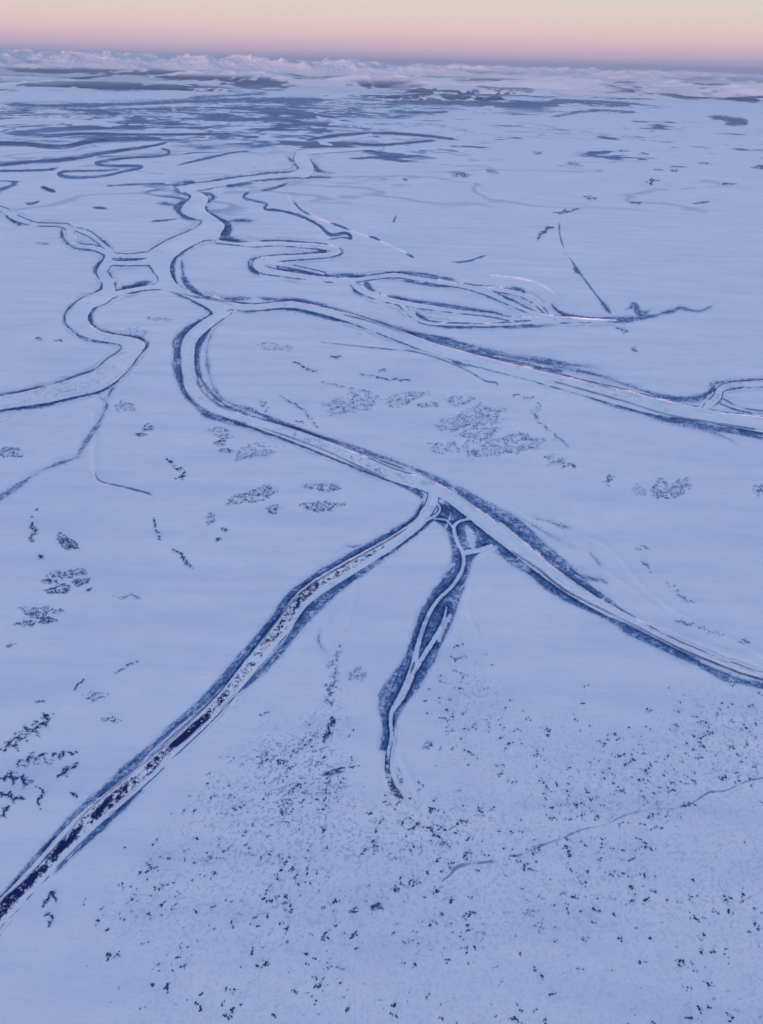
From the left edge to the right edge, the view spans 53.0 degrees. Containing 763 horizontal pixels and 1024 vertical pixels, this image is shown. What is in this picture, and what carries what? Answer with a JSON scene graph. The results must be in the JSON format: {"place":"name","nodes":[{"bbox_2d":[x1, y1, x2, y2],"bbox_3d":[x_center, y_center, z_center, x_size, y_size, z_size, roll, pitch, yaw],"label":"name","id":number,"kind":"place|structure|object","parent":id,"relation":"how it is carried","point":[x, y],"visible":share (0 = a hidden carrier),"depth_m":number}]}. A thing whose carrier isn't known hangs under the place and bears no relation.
{"place":"outdoors","nodes":[
{"label":"outdoors","id":0,"kind":"place"},
{"bbox_2d":[0,85,762,1023],"bbox_3d":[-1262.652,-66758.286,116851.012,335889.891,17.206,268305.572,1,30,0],"label":"snow plain","id":1,"kind":"structure","parent":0,"point":[112,169],"depth_m":1768.82},
{"bbox_2d":[0,805,9,817],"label":"scrub patch","id":2,"kind":"object","parent":1,"relation":"on","point":[4,810],"visible":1,"depth_m":1176.68},
{"bbox_2d":[0,447,21,457],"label":"scrub patch","id":3,"kind":"object","parent":1,"relation":"on","point":[8,453],"visible":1,"depth_m":2248.95},
{"bbox_2d":[0,791,24,802],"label":"scrub patch","id":4,"kind":"object","parent":1,"relation":"on","point":[10,796],"visible":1,"depth_m":1198.93},
{"bbox_2d":[0,770,33,785],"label":"scrub patch","id":5,"kind":"object","parent":1,"relation":"on","point":[13,779],"visible":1,"depth_m":1229.53},
{"bbox_2d":[13,620,35,625],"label":"scrub patch","id":6,"kind":"object","parent":1,"relation":"on","point":[25,622],"visible":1,"depth_m":1567.09},
{"bbox_2d":[0,712,53,751],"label":"scrub patch","id":7,"kind":"object","parent":1,"relation":"on","point":[36,727],"visible":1,"depth_m":1318.07},
{"bbox_2d":[29,508,37,541],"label":"scrub patch","id":8,"kind":"object","parent":1,"relation":"on","point":[35,530],"visible":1,"depth_m":1881.02},
{"bbox_2d":[20,606,55,618],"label":"scrub patch","id":9,"kind":"object","parent":1,"relation":"on","point":[38,612],"visible":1,"depth_m":1600.47},
{"bbox_2d":[35,786,43,809],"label":"scrub patch","id":10,"kind":"object","parent":1,"relation":"on","point":[38,799],"visible":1,"depth_m":1199.18},
{"bbox_2d":[16,751,76,766],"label":"scrub patch","id":11,"kind":"object","parent":1,"relation":"on","point":[52,755],"visible":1,"depth_m":1270.25},
{"bbox_2d":[40,616,56,623],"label":"scrub patch","id":12,"kind":"object","parent":1,"relation":"on","point":[41,620],"visible":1,"depth_m":1577.59},
{"bbox_2d":[44,912,53,926],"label":"scrub patch","id":13,"kind":"object","parent":1,"relation":"on","point":[51,915],"visible":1,"depth_m":1032.65},
{"bbox_2d":[42,891,56,906],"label":"scrub patch","id":14,"kind":"object","parent":1,"relation":"on","point":[48,897],"visible":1,"depth_m":1055.80},
{"bbox_2d":[45,583,68,593],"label":"scrub patch","id":15,"kind":"object","parent":1,"relation":"on","point":[65,590],"visible":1,"depth_m":1671.60},
{"bbox_2d":[46,568,86,577],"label":"scrub patch","id":16,"kind":"object","parent":1,"relation":"on","point":[70,573],"visible":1,"depth_m":1723.81},
{"bbox_2d":[57,532,77,549],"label":"scrub patch","id":17,"kind":"object","parent":1,"relation":"on","point":[70,546],"visible":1,"depth_m":1830.94},
{"bbox_2d":[57,762,77,777],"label":"scrub patch","id":18,"kind":"object","parent":1,"relation":"on","point":[65,770],"visible":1,"depth_m":1245.55},
{"bbox_2d":[0,219,147,500],"bbox_3d":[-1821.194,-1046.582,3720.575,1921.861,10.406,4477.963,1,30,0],"label":"willow belt","id":19,"kind":"object","parent":1,"relation":"on","point":[82,338],"visible":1,"depth_m":3036.03},
{"bbox_2d":[72,578,89,586],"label":"scrub patch","id":20,"kind":"object","parent":1,"relation":"on","point":[76,580],"visible":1,"depth_m":1697.69},
{"bbox_2d":[165,459,185,479],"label":"scrub patch","id":21,"kind":"object","parent":1,"relation":"on","point":[169,461],"visible":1,"depth_m":2177.37},
{"bbox_2d":[172,549,190,567],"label":"scrub patch","id":22,"kind":"object","parent":1,"relation":"on","point":[182,557],"visible":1,"depth_m":1788.38},
{"bbox_2d":[1,502,433,896],"bbox_3d":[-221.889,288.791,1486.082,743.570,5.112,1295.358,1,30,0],"label":"willow belt","id":23,"kind":"object","parent":1,"relation":"on","point":[233,671],"visible":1,"depth_m":1526.63},
{"bbox_2d":[131,176,323,313],"bbox_3d":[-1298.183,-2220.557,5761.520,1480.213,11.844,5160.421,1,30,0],"label":"willow belt","id":24,"kind":"object","parent":1,"relation":"on","point":[203,240],"visible":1,"depth_m":5331.03},
{"bbox_2d":[228,485,277,503],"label":"scrub patch","id":25,"kind":"object","parent":1,"relation":"on","point":[252,495],"visible":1,"depth_m":2052.14},
{"bbox_2d":[235,442,274,460],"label":"scrub patch","id":26,"kind":"object","parent":1,"relation":"on","point":[252,453],"visible":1,"depth_m":2272.50},
{"bbox_2d":[172,310,452,497],"bbox_3d":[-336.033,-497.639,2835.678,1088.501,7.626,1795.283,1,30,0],"label":"willow belt","id":27,"kind":"object","parent":1,"relation":"on","point":[259,412],"visible":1,"depth_m":2531.80},
{"bbox_2d":[300,501,341,511],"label":"scrub patch","id":28,"kind":"object","parent":1,"relation":"on","point":[306,506],"visible":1,"depth_m":2004.47},
{"bbox_2d":[302,483,339,491],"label":"scrub patch","id":29,"kind":"object","parent":1,"relation":"on","point":[322,486],"visible":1,"depth_m":2096.88},
{"bbox_2d":[323,716,335,742],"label":"scrub patch","id":30,"kind":"object","parent":1,"relation":"on","point":[331,723],"visible":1,"depth_m":1336.28},
{"bbox_2d":[322,769,340,775],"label":"scrub patch","id":31,"kind":"object","parent":1,"relation":"on","point":[336,770],"visible":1,"depth_m":1253.58},
{"bbox_2d":[324,645,340,705],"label":"scrub patch","id":32,"kind":"object","parent":1,"relation":"on","point":[334,678],"visible":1,"depth_m":1431.61},
{"bbox_2d":[322,398,381,414],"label":"scrub patch","id":33,"kind":"object","parent":1,"relation":"on","point":[349,405],"visible":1,"depth_m":2610.48},
{"bbox_2d":[370,902,379,909],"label":"scrub patch","id":34,"kind":"object","parent":1,"relation":"on","point":[378,904],"visible":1,"depth_m":1055.04},
{"bbox_2d":[362,374,408,380],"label":"scrub patch","id":35,"kind":"object","parent":1,"relation":"on","point":[385,378],"visible":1,"depth_m":2845.18},
{"bbox_2d":[386,392,423,407],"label":"scrub patch","id":36,"kind":"object","parent":1,"relation":"on","point":[404,400],"visible":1,"depth_m":2668.24},
{"bbox_2d":[83,643,762,1023],"bbox_3d":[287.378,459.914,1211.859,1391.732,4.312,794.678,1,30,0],"label":"shrubs","id":37,"kind":"object","parent":1,"relation":"on","point":[451,827],"visible":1,"depth_m":1184.41},
{"bbox_2d":[408,822,450,846],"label":"scrub patch","id":38,"kind":"object","parent":1,"relation":"on","point":[433,835],"visible":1,"depth_m":1162.47},
{"bbox_2d":[427,441,477,455],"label":"scrub patch","id":39,"kind":"object","parent":1,"relation":"on","point":[474,451],"visible":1,"depth_m":2322.38},
{"bbox_2d":[448,171,467,176],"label":"scrub patch","id":40,"kind":"object","parent":1,"relation":"on","point":[460,173],"visible":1,"depth_m":8496.55},
{"bbox_2d":[437,402,504,431],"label":"scrub patch","id":41,"kind":"object","parent":1,"relation":"on","point":[489,410],"visible":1,"depth_m":2531.49},
{"bbox_2d":[456,427,496,442],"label":"scrub patch","id":42,"kind":"object","parent":1,"relation":"on","point":[478,432],"visible":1,"depth_m":2425.29},
{"bbox_2d":[248,239,708,328],"bbox_3d":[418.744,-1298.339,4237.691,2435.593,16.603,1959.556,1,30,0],"label":"willow belt","id":43,"kind":"object","parent":1,"relation":"on","point":[435,286],"visible":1,"depth_m":3886.35},
{"bbox_2d":[473,433,544,456],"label":"scrub patch","id":44,"kind":"object","parent":1,"relation":"on","point":[511,448],"visible":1,"depth_m":2354.58},
{"bbox_2d":[266,297,762,437],"bbox_3d":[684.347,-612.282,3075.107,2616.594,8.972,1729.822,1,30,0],"label":"willow belt","id":45,"kind":"object","parent":1,"relation":"on","point":[549,369],"visible":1,"depth_m":2949.19},
{"bbox_2d":[513,394,565,444],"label":"scrub patch","id":46,"kind":"object","parent":1,"relation":"on","point":[536,416],"visible":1,"depth_m":2567.10},
{"bbox_2d":[537,226,553,239],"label":"scrub patch","id":47,"kind":"object","parent":1,"relation":"on","point":[544,231],"visible":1,"depth_m":5517.82},
{"bbox_2d":[544,456,575,467],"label":"scrub patch","id":48,"kind":"object","parent":1,"relation":"on","point":[573,465],"visible":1,"depth_m":2258.30},
{"bbox_2d":[378,485,757,751],"bbox_3d":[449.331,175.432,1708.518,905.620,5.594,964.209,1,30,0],"label":"willow belt","id":49,"kind":"object","parent":1,"relation":"on","point":[465,587],"visible":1,"depth_m":1683.03},
{"bbox_2d":[650,478,668,498],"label":"scrub patch","id":50,"kind":"object","parent":1,"relation":"on","point":[658,489],"visible":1,"depth_m":2122.43},
{"bbox_2d":[664,478,691,497],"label":"scrub patch","id":51,"kind":"object","parent":1,"relation":"on","point":[680,489],"visible":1,"depth_m":2134.82},
{"bbox_2d":[677,619,722,635],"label":"scrub patch","id":52,"kind":"object","parent":1,"relation":"on","point":[694,623],"visible":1,"depth_m":1612.30},
{"bbox_2d":[0,134,762,928],"bbox_3d":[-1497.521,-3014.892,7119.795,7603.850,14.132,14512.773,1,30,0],"label":"frozen river","id":53,"kind":"structure","parent":0,"point":[86,822],"depth_m":2643.83},
{"bbox_2d":[0,62,762,97],"bbox_3d":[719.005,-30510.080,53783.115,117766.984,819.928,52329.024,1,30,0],"label":"foothills","id":54,"kind":"structure","parent":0,"point":[139,74],"depth_m":44602.96},
{"bbox_2d":[0,49,762,82],"bbox_3d":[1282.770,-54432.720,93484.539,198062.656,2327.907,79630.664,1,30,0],"label":"mountain range","id":55,"kind":"structure","parent":0,"point":[110,59],"depth_m":82001.65},
{"bbox_2d":[0,75,762,100],"bbox_3d":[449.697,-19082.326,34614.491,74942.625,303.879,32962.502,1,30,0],"label":"hills","id":56,"kind":"structure","parent":0,"point":[447,93],"depth_m":36431.40},
{"bbox_2d":[0,0,762,73],"label":"sky","id":57,"kind":"structure","parent":0,"point":[709,36]}
]}

